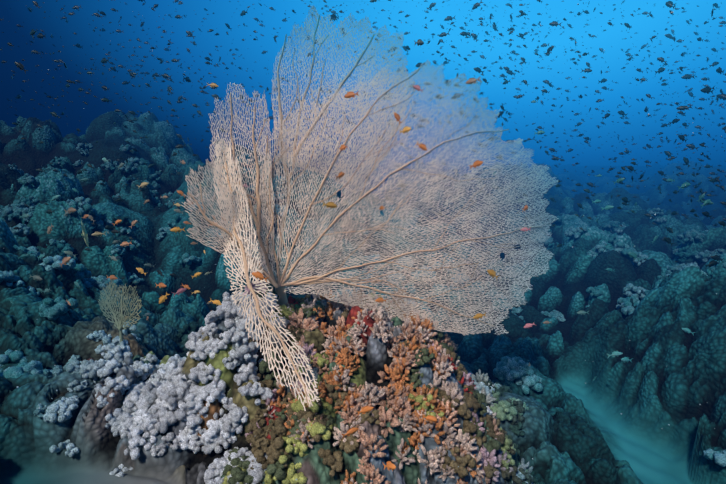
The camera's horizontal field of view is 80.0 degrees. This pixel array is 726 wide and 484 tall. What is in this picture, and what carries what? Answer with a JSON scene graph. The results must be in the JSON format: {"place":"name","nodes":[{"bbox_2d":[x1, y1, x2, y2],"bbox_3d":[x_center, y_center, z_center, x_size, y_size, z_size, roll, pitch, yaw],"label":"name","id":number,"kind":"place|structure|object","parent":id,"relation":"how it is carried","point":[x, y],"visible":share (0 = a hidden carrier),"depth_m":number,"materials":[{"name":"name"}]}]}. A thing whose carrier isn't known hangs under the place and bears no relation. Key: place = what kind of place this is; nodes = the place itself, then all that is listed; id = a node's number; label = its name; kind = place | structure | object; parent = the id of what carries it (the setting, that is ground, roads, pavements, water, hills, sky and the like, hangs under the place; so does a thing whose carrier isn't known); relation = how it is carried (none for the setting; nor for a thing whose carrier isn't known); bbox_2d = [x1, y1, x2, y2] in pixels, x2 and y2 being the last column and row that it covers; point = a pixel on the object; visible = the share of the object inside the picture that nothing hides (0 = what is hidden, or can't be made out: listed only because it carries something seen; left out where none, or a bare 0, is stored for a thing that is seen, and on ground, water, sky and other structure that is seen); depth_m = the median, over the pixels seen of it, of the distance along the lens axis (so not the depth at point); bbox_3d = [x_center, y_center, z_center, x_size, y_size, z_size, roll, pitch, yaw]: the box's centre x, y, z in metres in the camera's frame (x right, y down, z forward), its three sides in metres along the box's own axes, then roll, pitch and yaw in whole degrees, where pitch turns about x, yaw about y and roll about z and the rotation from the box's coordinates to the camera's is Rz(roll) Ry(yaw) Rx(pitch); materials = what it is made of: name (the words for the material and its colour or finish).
{"place":"outdoors","nodes":[
{"label":"outdoors","id":0,"kind":"place"},
{"bbox_2d":[78,215,88,245],"bbox_3d":[-1.259,-0.054,1.946,0.027,0.166,0.064,0,10,2],"label":"wrasse","id":1,"kind":"object","parent":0,"point":[85,235],"visible":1,"depth_m":1.95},
{"bbox_2d":[3,4,716,479],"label":"water particles","id":2,"kind":"object","parent":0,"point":[359,194],"visible":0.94,"depth_m":1.08,"materials":[{"name":"blue liquid"}]},
{"bbox_2d":[10,39,713,470],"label":"anthias","id":3,"kind":"object","parent":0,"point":[332,205],"visible":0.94,"depth_m":1.87,"materials":[{"name":"orange"}]},
{"bbox_2d":[0,111,725,483],"bbox_3d":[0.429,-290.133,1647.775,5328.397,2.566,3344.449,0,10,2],"label":"reef","id":4,"kind":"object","parent":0,"point":[580,427],"depth_m":3.07},
{"bbox_2d":[104,288,137,341],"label":"sea fan branches","id":5,"kind":"object","parent":4,"relation":"on","point":[119,325],"visible":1,"depth_m":2.11,"materials":[{"name":"beige"}]},
{"bbox_2d":[98,279,142,329],"bbox_3d":[-1.192,0.308,2.117,0.322,0.236,0.035,5,11,26],"label":"small sea fan","id":6,"kind":"object","parent":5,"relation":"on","point":[112,293],"visible":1,"depth_m":2.12},
{"bbox_2d":[0,143,725,483],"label":"soft coral tufts","id":7,"kind":"object","parent":4,"relation":"on","point":[155,400],"visible":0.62,"depth_m":1.81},
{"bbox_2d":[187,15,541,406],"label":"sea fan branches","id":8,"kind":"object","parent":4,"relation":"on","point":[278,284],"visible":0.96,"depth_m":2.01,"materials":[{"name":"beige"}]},
{"bbox_2d":[181,6,558,410],"bbox_3d":[0.092,-0.299,2.039,1.728,1.624,0.794,-7,12,-35],"label":"sea fan","id":9,"kind":"object","parent":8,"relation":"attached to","point":[247,242],"visible":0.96,"depth_m":2.04},
{"bbox_2d":[0,0,725,290],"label":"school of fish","id":10,"kind":"object","parent":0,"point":[706,88],"visible":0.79,"depth_m":3.25},
{"bbox_2d":[0,0,725,165],"label":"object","id":11,"kind":"structure","parent":0,"point":[223,10],"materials":[{"name":"blue liquid"}]}
]}

